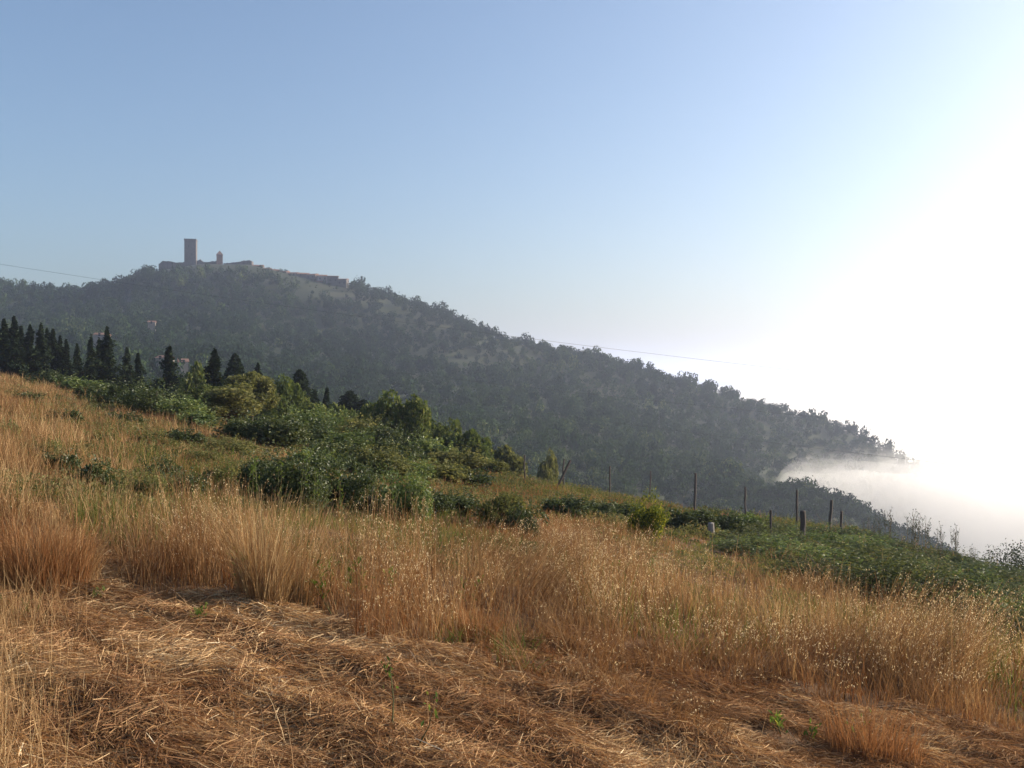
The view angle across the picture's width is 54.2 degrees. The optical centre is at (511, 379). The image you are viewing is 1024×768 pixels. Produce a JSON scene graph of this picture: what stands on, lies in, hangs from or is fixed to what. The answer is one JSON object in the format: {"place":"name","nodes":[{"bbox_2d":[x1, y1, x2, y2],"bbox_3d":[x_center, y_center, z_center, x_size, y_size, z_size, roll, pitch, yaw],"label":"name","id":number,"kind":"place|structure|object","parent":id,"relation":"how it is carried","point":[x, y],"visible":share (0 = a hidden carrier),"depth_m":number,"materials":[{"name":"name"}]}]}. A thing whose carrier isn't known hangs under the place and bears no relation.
{"place":"outdoors","nodes":[
{"label":"outdoors","id":0,"kind":"place"},
{"bbox_2d":[0,264,1023,767],"bbox_3d":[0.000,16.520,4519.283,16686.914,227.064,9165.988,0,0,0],"label":"ground","id":1,"kind":"structure","parent":0,"point":[950,408],"depth_m":724.41,"materials":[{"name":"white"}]},
{"bbox_2d":[0,318,23,373],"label":"conifer tree","id":2,"kind":"object","parent":1,"relation":"on","point":[4,331],"visible":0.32,"depth_m":103.67,"materials":[{"name":"green plant"}]},
{"bbox_2d":[0,315,34,378],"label":"conifer tree","id":3,"kind":"object","parent":1,"relation":"on","point":[15,351],"visible":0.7,"depth_m":99.78,"materials":[{"name":"green plant"}]},
{"bbox_2d":[24,322,54,378],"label":"conifer tree","id":4,"kind":"object","parent":1,"relation":"on","point":[38,358],"visible":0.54,"depth_m":103.66,"materials":[{"name":"green plant"}]},
{"bbox_2d":[16,432,62,463],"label":"bush","id":5,"kind":"object","parent":1,"relation":"on","point":[52,443],"visible":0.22,"depth_m":16.94,"materials":[{"name":"green plant"}]},
{"bbox_2d":[19,368,75,385],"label":"bush","id":6,"kind":"object","parent":1,"relation":"on","point":[49,377],"visible":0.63,"depth_m":67.36,"materials":[{"name":"green plant"}]},
{"bbox_2d":[35,329,68,382],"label":"conifer tree","id":7,"kind":"object","parent":1,"relation":"on","point":[55,347],"visible":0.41,"depth_m":105.76,"materials":[{"name":"green plant"}]},
{"bbox_2d":[40,446,81,478],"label":"bush","id":8,"kind":"object","parent":1,"relation":"on","point":[69,460],"visible":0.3,"depth_m":14.38,"materials":[{"name":"green plant"}]},
{"bbox_2d":[0,510,126,597],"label":"grass tuft","id":9,"kind":"object","parent":1,"relation":"on","point":[16,575],"visible":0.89,"depth_m":7.64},
{"bbox_2d":[56,339,74,376],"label":"conifer tree","id":10,"kind":"object","parent":1,"relation":"on","point":[66,364],"visible":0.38,"depth_m":105.84,"materials":[{"name":"green plant"}]},
{"bbox_2d":[0,548,131,767],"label":"golden grass","id":11,"kind":"structure","parent":1,"relation":"on","point":[3,742],"depth_m":5.07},
{"bbox_2d":[0,516,134,584],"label":"grass tuft","id":12,"kind":"object","parent":1,"relation":"on","point":[95,561],"visible":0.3,"depth_m":7.94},
{"bbox_2d":[53,375,108,393],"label":"bush","id":13,"kind":"object","parent":1,"relation":"on","point":[75,382],"visible":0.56,"depth_m":63.19,"materials":[{"name":"green plant"}]},
{"bbox_2d":[76,334,96,382],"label":"conifer tree","id":14,"kind":"object","parent":1,"relation":"on","point":[91,353],"visible":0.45,"depth_m":99.76,"materials":[{"name":"green plant"}]},
{"bbox_2d":[75,454,121,497],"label":"bush","id":15,"kind":"object","parent":1,"relation":"on","point":[99,470],"visible":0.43,"depth_m":13.29,"materials":[{"name":"green plant"}]},
{"bbox_2d":[87,326,128,389],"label":"conifer tree","id":16,"kind":"object","parent":1,"relation":"on","point":[106,370],"visible":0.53,"depth_m":95.67,"materials":[{"name":"green plant"}]},
{"bbox_2d":[82,378,139,408],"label":"bush","id":17,"kind":"object","parent":1,"relation":"on","point":[121,392],"visible":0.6,"depth_m":49.52,"materials":[{"name":"green plant"}]},
{"bbox_2d":[115,346,139,390],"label":"conifer tree","id":18,"kind":"object","parent":1,"relation":"on","point":[130,375],"visible":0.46,"depth_m":97.86,"materials":[{"name":"green plant"}]},
{"bbox_2d":[112,464,169,504],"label":"bush","id":19,"kind":"object","parent":1,"relation":"on","point":[146,484],"visible":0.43,"depth_m":13.08,"materials":[{"name":"green plant"}]},
{"bbox_2d":[112,373,191,417],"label":"bush","id":20,"kind":"object","parent":1,"relation":"on","point":[143,397],"visible":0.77,"depth_m":46.45,"materials":[{"name":"green plant"}]},
{"bbox_2d":[127,429,178,448],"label":"bush","id":21,"kind":"object","parent":1,"relation":"on","point":[150,438],"visible":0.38,"depth_m":26.95,"materials":[{"name":"green plant"}]},
{"bbox_2d":[136,451,185,477],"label":"bush","id":22,"kind":"object","parent":1,"relation":"on","point":[162,466],"visible":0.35,"depth_m":16.97,"materials":[{"name":"green plant"}]},
{"bbox_2d":[148,344,183,402],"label":"spruce tree","id":23,"kind":"object","parent":1,"relation":"on","point":[169,372],"visible":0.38,"depth_m":87.66,"materials":[{"name":"green plant"}]},
{"bbox_2d":[151,391,210,420],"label":"bush","id":24,"kind":"object","parent":1,"relation":"on","point":[183,406],"visible":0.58,"depth_m":45.33,"materials":[{"name":"green plant"}]},
{"bbox_2d":[160,428,206,445],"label":"bush","id":25,"kind":"object","parent":1,"relation":"on","point":[178,434],"visible":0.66,"depth_m":30.97,"materials":[{"name":"green plant"}]},
{"bbox_2d":[160,466,210,498],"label":"bush","id":26,"kind":"object","parent":1,"relation":"on","point":[193,480],"visible":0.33,"depth_m":14.46,"materials":[{"name":"green plant"}]},
{"bbox_2d":[184,239,197,265],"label":"castle keep","id":27,"kind":"structure","parent":1,"relation":"on","point":[190,250],"depth_m":845.40,"materials":[{"name":"stone"}]},
{"bbox_2d":[176,360,210,402],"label":"broadleaf tree","id":28,"kind":"object","parent":1,"relation":"on","point":[197,379],"visible":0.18,"depth_m":83.17,"materials":[{"name":"green plant"}]},
{"bbox_2d":[170,408,218,431],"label":"bush","id":29,"kind":"object","parent":1,"relation":"on","point":[199,417],"visible":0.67,"depth_m":41.70,"materials":[{"name":"green plant"}]},
{"bbox_2d":[181,444,229,464],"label":"bush","id":30,"kind":"object","parent":1,"relation":"on","point":[215,451],"visible":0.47,"depth_m":21.91,"materials":[{"name":"green plant"}]},
{"bbox_2d":[193,348,225,419],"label":"spruce tree","id":31,"kind":"object","parent":1,"relation":"on","point":[212,368],"visible":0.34,"depth_m":77.86,"materials":[{"name":"green plant"}]},
{"bbox_2d":[193,457,245,490],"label":"bush","id":32,"kind":"object","parent":1,"relation":"on","point":[221,471],"visible":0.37,"depth_m":16.85,"materials":[{"name":"green plant"}]},
{"bbox_2d":[194,382,265,423],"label":"broadleaf tree","id":33,"kind":"object","parent":1,"relation":"on","point":[229,398],"visible":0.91,"depth_m":49.17,"materials":[{"name":"green plant"}]},
{"bbox_2d":[201,433,258,458],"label":"bush","id":34,"kind":"object","parent":1,"relation":"on","point":[241,447],"visible":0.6,"depth_m":28.80,"materials":[{"name":"green plant"}]},
{"bbox_2d":[222,352,249,419],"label":"cypress tree","id":35,"kind":"object","parent":1,"relation":"on","point":[235,365],"visible":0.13,"depth_m":94.64,"materials":[{"name":"green plant"}]},
{"bbox_2d":[124,481,350,605],"bbox_3d":[-2.291,1.363,8.336,1.970,1.187,1.722,0,0,0],"label":"grass tuft","id":36,"kind":"object","parent":1,"relation":"on","point":[265,588],"visible":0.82,"depth_m":8.23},
{"bbox_2d":[205,408,277,438],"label":"bush","id":37,"kind":"object","parent":1,"relation":"on","point":[233,424],"visible":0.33,"depth_m":35.27,"materials":[{"name":"green plant"}]},
{"bbox_2d":[224,370,280,419],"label":"broadleaf tree","id":38,"kind":"object","parent":1,"relation":"on","point":[264,390],"visible":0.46,"depth_m":55.59,"materials":[{"name":"green plant"}]},
{"bbox_2d":[234,440,299,500],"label":"bush","id":39,"kind":"object","parent":1,"relation":"on","point":[244,473],"visible":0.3,"depth_m":16.15,"materials":[{"name":"green plant"}]},
{"bbox_2d":[227,406,312,451],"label":"bush","id":40,"kind":"object","parent":1,"relation":"on","point":[272,432],"visible":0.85,"depth_m":34.57,"materials":[{"name":"green plant"}]},
{"bbox_2d":[259,373,304,420],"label":"broadleaf tree","id":41,"kind":"object","parent":1,"relation":"on","point":[289,391],"visible":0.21,"depth_m":69.57,"materials":[{"name":"green plant"}]},
{"bbox_2d":[258,438,339,514],"bbox_3d":[-3.330,1.561,15.488,1.218,1.380,1.006,0,0,-1],"label":"bush","id":42,"kind":"object","parent":1,"relation":"on","point":[292,480],"visible":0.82,"depth_m":15.28,"materials":[{"name":"green plant"}]},
{"bbox_2d":[264,417,337,446],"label":"bush","id":43,"kind":"object","parent":1,"relation":"on","point":[318,430],"visible":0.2,"depth_m":39.90,"materials":[{"name":"green plant"}]},
{"bbox_2d":[236,493,367,608],"bbox_3d":[-1.792,1.494,8.701,1.224,1.071,1.535,0,0,-31],"label":"grass tuft","id":44,"kind":"object","parent":1,"relation":"on","point":[303,592],"visible":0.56,"depth_m":8.56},
{"bbox_2d":[282,404,325,428],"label":"bush","id":45,"kind":"object","parent":1,"relation":"on","point":[300,418],"visible":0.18,"depth_m":45.98,"materials":[{"name":"green plant"}]},
{"bbox_2d":[292,369,318,403],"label":"cypress tree","id":46,"kind":"object","parent":1,"relation":"on","point":[299,376],"visible":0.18,"depth_m":91.56,"materials":[{"name":"green plant"}]},
{"bbox_2d":[284,443,343,467],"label":"bush","id":47,"kind":"object","parent":1,"relation":"on","point":[303,452],"visible":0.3,"depth_m":27.93,"materials":[{"name":"green plant"}]},
{"bbox_2d":[292,405,355,432],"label":"bush","id":48,"kind":"object","parent":1,"relation":"on","point":[335,422],"visible":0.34,"depth_m":45.79,"materials":[{"name":"green plant"}]},
{"bbox_2d":[296,445,364,507],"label":"bush","id":49,"kind":"object","parent":1,"relation":"on","point":[335,491],"visible":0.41,"depth_m":17.87,"materials":[{"name":"green plant"}]},
{"bbox_2d":[292,430,371,459],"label":"bush","id":50,"kind":"object","parent":1,"relation":"on","point":[344,449],"visible":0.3,"depth_m":29.88,"materials":[{"name":"green plant"}]},
{"bbox_2d":[307,426,376,448],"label":"bush","id":51,"kind":"object","parent":1,"relation":"on","point":[343,436],"visible":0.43,"depth_m":39.73,"materials":[{"name":"green plant"}]},
{"bbox_2d":[323,451,375,476],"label":"bush","id":52,"kind":"object","parent":1,"relation":"on","point":[357,465],"visible":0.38,"depth_m":26.84,"materials":[{"name":"green plant"}]},
{"bbox_2d":[338,390,360,412],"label":"cypress tree","id":53,"kind":"object","parent":1,"relation":"on","point":[349,399],"visible":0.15,"depth_m":97.50,"materials":[{"name":"green plant"}]},
{"bbox_2d":[324,410,385,445],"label":"bush","id":54,"kind":"object","parent":1,"relation":"on","point":[361,423],"visible":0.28,"depth_m":45.68,"materials":[{"name":"green plant"}]},
{"bbox_2d":[332,440,398,471],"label":"bush","id":55,"kind":"object","parent":1,"relation":"on","point":[362,456],"visible":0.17,"depth_m":29.56,"materials":[{"name":"green plant"}]},
{"bbox_2d":[337,455,402,516],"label":"bush","id":56,"kind":"object","parent":1,"relation":"on","point":[359,490],"visible":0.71,"depth_m":17.41,"materials":[{"name":"green plant"}]},
{"bbox_2d":[347,415,402,445],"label":"bush","id":57,"kind":"object","parent":1,"relation":"on","point":[384,429],"visible":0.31,"depth_m":45.36,"materials":[{"name":"green plant"}]},
{"bbox_2d":[358,444,417,478],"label":"bush","id":58,"kind":"object","parent":1,"relation":"on","point":[393,457],"visible":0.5,"depth_m":28.75,"materials":[{"name":"green plant"}]},
{"bbox_2d":[356,389,431,440],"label":"broadleaf tree","id":59,"kind":"object","parent":1,"relation":"on","point":[398,413],"visible":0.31,"depth_m":61.20,"materials":[{"name":"green plant"}]},
{"bbox_2d":[364,434,427,460],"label":"bush","id":60,"kind":"object","parent":1,"relation":"on","point":[389,442],"visible":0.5,"depth_m":39.79,"materials":[{"name":"green plant"}]},
{"bbox_2d":[373,460,436,525],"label":"bush","id":61,"kind":"object","parent":1,"relation":"on","point":[402,491],"visible":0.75,"depth_m":16.77,"materials":[{"name":"green plant"}]},
{"bbox_2d":[375,424,436,452],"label":"bush","id":62,"kind":"object","parent":1,"relation":"on","point":[406,437],"visible":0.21,"depth_m":44.68,"materials":[{"name":"green plant"}]},
{"bbox_2d":[0,503,817,767],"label":"stubble","id":63,"kind":"object","parent":1,"relation":"on","point":[242,743],"visible":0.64,"depth_m":5.68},
{"bbox_2d":[398,453,439,484],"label":"bush","id":64,"kind":"object","parent":1,"relation":"on","point":[427,469],"visible":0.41,"depth_m":29.80,"materials":[{"name":"green plant"}]},
{"bbox_2d":[407,432,460,460],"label":"bush","id":65,"kind":"object","parent":1,"relation":"on","point":[432,444],"visible":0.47,"depth_m":43.59,"materials":[{"name":"green plant"}]},
{"bbox_2d":[425,485,456,517],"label":"bush","id":66,"kind":"object","parent":1,"relation":"on","point":[441,501],"visible":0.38,"depth_m":18.87,"materials":[{"name":"green plant"}]},
{"bbox_2d":[433,417,461,446],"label":"broadleaf tree","id":67,"kind":"object","parent":1,"relation":"on","point":[450,433],"visible":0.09,"depth_m":65.82,"materials":[{"name":"green plant"}]},
{"bbox_2d":[425,454,473,487],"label":"bush","id":68,"kind":"object","parent":1,"relation":"on","point":[456,471],"visible":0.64,"depth_m":30.44,"materials":[{"name":"green plant"}]},
{"bbox_2d":[424,443,488,469],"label":"bush","id":69,"kind":"object","parent":1,"relation":"on","point":[472,462],"visible":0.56,"depth_m":41.37,"materials":[{"name":"green plant"}]},
{"bbox_2d":[441,485,480,516],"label":"bush","id":70,"kind":"object","parent":1,"relation":"on","point":[462,501],"visible":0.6,"depth_m":19.76,"materials":[{"name":"green plant"}]},
{"bbox_2d":[444,428,497,462],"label":"broadleaf tree","id":71,"kind":"object","parent":1,"relation":"on","point":[472,438],"visible":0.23,"depth_m":63.66,"materials":[{"name":"green plant"}]},
{"bbox_2d":[433,601,514,642],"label":"grass tuft","id":72,"kind":"object","parent":1,"relation":"on","point":[467,618],"visible":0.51,"depth_m":8.20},
{"bbox_2d":[462,466,496,487],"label":"bush","id":73,"kind":"object","parent":1,"relation":"on","point":[480,479],"visible":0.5,"depth_m":31.80,"materials":[{"name":"green plant"}]},
{"bbox_2d":[466,458,509,475],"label":"bush","id":74,"kind":"object","parent":1,"relation":"on","point":[502,466],"visible":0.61,"depth_m":41.60,"materials":[{"name":"green plant"}]},
{"bbox_2d":[471,489,526,529],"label":"bush","id":75,"kind":"object","parent":1,"relation":"on","point":[500,504],"visible":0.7,"depth_m":18.39,"materials":[{"name":"green plant"}]},
{"bbox_2d":[490,444,527,477],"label":"broadleaf tree","id":76,"kind":"object","parent":1,"relation":"on","point":[514,460],"visible":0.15,"depth_m":69.46,"materials":[{"name":"green plant"}]},
{"bbox_2d":[0,464,1023,767],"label":"wild oats","id":77,"kind":"object","parent":1,"relation":"on","point":[886,648],"visible":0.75,"depth_m":9.17,"materials":[{"name":"beige plant"}]},
{"bbox_2d":[0,483,1023,767],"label":"cut hay","id":78,"kind":"object","parent":1,"relation":"on","point":[292,631],"visible":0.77,"depth_m":6.13},
{"bbox_2d":[0,263,1023,568],"bbox_3d":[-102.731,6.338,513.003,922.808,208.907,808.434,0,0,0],"label":"hillside wood","id":79,"kind":"object","parent":1,"relation":"on","point":[628,441],"visible":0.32,"depth_m":520.25,"materials":[{"name":"green plant"}]},
{"bbox_2d":[0,370,1023,687],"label":"dry grass","id":80,"kind":"structure","parent":1,"relation":"on","point":[10,458],"depth_m":13.51,"materials":[{"name":"plant"}]},
{"bbox_2d":[0,374,1023,659],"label":"undergrowth","id":81,"kind":"object","parent":1,"relation":"on","point":[504,476],"visible":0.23,"depth_m":18.01,"materials":[{"name":"green plant"}]},
{"bbox_2d":[0,469,1023,765],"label":"red grass","id":82,"kind":"structure","parent":1,"relation":"on","point":[358,621],"depth_m":8.91,"materials":[{"name":"plant"}]},
{"bbox_2d":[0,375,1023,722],"bbox_3d":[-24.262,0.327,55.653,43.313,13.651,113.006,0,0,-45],"label":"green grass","id":83,"kind":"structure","parent":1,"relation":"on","point":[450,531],"depth_m":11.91,"materials":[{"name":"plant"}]},
{"bbox_2d":[500,497,549,537],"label":"bush","id":84,"kind":"object","parent":1,"relation":"on","point":[519,513],"visible":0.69,"depth_m":17.84,"materials":[{"name":"green plant"}]},
{"bbox_2d":[537,449,558,487],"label":"broadleaf tree","id":85,"kind":"object","parent":1,"relation":"on","point":[550,466],"visible":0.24,"depth_m":83.55,"materials":[{"name":"green plant"}]},
{"bbox_2d":[540,492,591,518],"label":"bush","id":86,"kind":"object","parent":1,"relation":"on","point":[575,505],"visible":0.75,"depth_m":24.85,"materials":[{"name":"green plant"}]},
{"bbox_2d":[584,498,625,521],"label":"bush","id":87,"kind":"object","parent":1,"relation":"on","point":[604,508],"visible":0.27,"depth_m":25.94,"materials":[{"name":"green plant"}]},
{"bbox_2d":[625,486,669,541],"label":"shrub","id":88,"kind":"object","parent":1,"relation":"on","point":[654,515],"visible":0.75,"depth_m":20.82,"materials":[{"name":"green plant"}]},
{"bbox_2d":[523,455,842,528],"bbox_3d":[7.168,4.825,38.763,13.283,3.820,2.931,0,0,-7],"label":"wire fence","id":89,"kind":"object","parent":1,"relation":"on","point":[745,509],"visible":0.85,"depth_m":38.98,"materials":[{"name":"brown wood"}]},
{"bbox_2d":[663,502,720,535],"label":"bush","id":90,"kind":"object","parent":1,"relation":"on","point":[698,516],"visible":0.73,"depth_m":27.70,"materials":[{"name":"green plant"}]},
{"bbox_2d":[700,505,750,531],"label":"bush","id":91,"kind":"object","parent":1,"relation":"on","point":[724,521],"visible":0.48,"depth_m":28.71,"materials":[{"name":"green plant"}]},
{"bbox_2d":[701,527,785,557],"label":"bramble bush","id":92,"kind":"object","parent":1,"relation":"on","point":[715,543],"visible":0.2,"depth_m":22.71,"materials":[{"name":"green plant"}]},
{"bbox_2d":[709,530,801,560],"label":"bramble bush","id":93,"kind":"object","parent":1,"relation":"on","point":[733,546],"visible":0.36,"depth_m":21.60,"materials":[{"name":"green plant"}]},
{"bbox_2d":[727,524,811,543],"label":"bramble bush","id":94,"kind":"object","parent":1,"relation":"on","point":[772,533],"visible":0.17,"depth_m":23.73,"materials":[{"name":"green plant"}]},
{"bbox_2d":[739,522,872,570],"bbox_3d":[5.788,3.473,20.064,2.707,0.918,2.659,0,0,-17],"label":"bramble bush","id":95,"kind":"object","parent":1,"relation":"on","point":[779,542],"visible":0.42,"depth_m":19.84,"materials":[{"name":"green plant"}]},
{"bbox_2d":[750,551,881,593],"bbox_3d":[5.471,3.407,17.787,2.677,0.648,2.533,0,0,40],"label":"bramble bush","id":96,"kind":"object","parent":1,"relation":"on","point":[821,565],"visible":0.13,"depth_m":17.62,"materials":[{"name":"green plant"}]},
{"bbox_2d":[777,524,864,546],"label":"bramble bush","id":97,"kind":"object","parent":1,"relation":"on","point":[825,535],"visible":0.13,"depth_m":27.97,"materials":[{"name":"green plant"}]},
{"bbox_2d":[780,530,930,591],"bbox_3d":[5.815,3.241,17.282,2.644,1.076,2.502,0,0,-19],"label":"bramble bush","id":98,"kind":"object","parent":1,"relation":"on","point":[868,549],"visible":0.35,"depth_m":17.27,"materials":[{"name":"green plant"}]},
{"bbox_2d":[806,679,947,766],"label":"grass tuft","id":99,"kind":"object","parent":1,"relation":"on","point":[892,749],"visible":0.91,"depth_m":6.49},
{"bbox_2d":[831,545,963,612],"bbox_3d":[5.761,3.119,15.217,1.917,1.122,1.742,0,0,-1],"label":"bramble bush","id":100,"kind":"object","parent":1,"relation":"on","point":[881,573],"visible":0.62,"depth_m":15.12,"materials":[{"name":"green plant"}]},
{"bbox_2d":[874,547,1010,613],"bbox_3d":[6.705,3.296,15.654,1.965,1.129,1.786,0,0,32],"label":"bramble bush","id":101,"kind":"object","parent":1,"relation":"on","point":[940,575],"visible":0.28,"depth_m":15.38,"materials":[{"name":"green plant"}]},
{"bbox_2d":[907,553,1002,588],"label":"bramble bush","id":102,"kind":"object","parent":1,"relation":"on","point":[960,571],"visible":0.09,"depth_m":19.42,"materials":[{"name":"green plant"}]},
{"bbox_2d":[915,550,1023,578],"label":"bramble bush","id":103,"kind":"object","parent":1,"relation":"on","point":[994,568],"visible":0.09,"depth_m":22.75,"materials":[{"name":"green plant"}]},
{"bbox_2d":[924,568,1023,625],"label":"bramble bush","id":104,"kind":"object","parent":1,"relation":"on","point":[991,603],"visible":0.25,"depth_m":15.18,"materials":[{"name":"green plant"}]},
{"bbox_2d":[937,573,1023,635],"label":"bramble bush","id":105,"kind":"object","parent":1,"relation":"on","point":[1014,606],"visible":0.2,"depth_m":14.70,"materials":[{"name":"green plant"}]},
{"bbox_2d":[943,600,1023,649],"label":"bramble bush","id":106,"kind":"object","parent":1,"relation":"on","point":[1021,621],"visible":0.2,"depth_m":13.69,"materials":[{"name":"green plant"}]},
{"bbox_2d":[0,0,1023,381],"label":"sky","id":107,"kind":"structure","parent":0,"point":[828,187],"materials":[{"name":"blue"}]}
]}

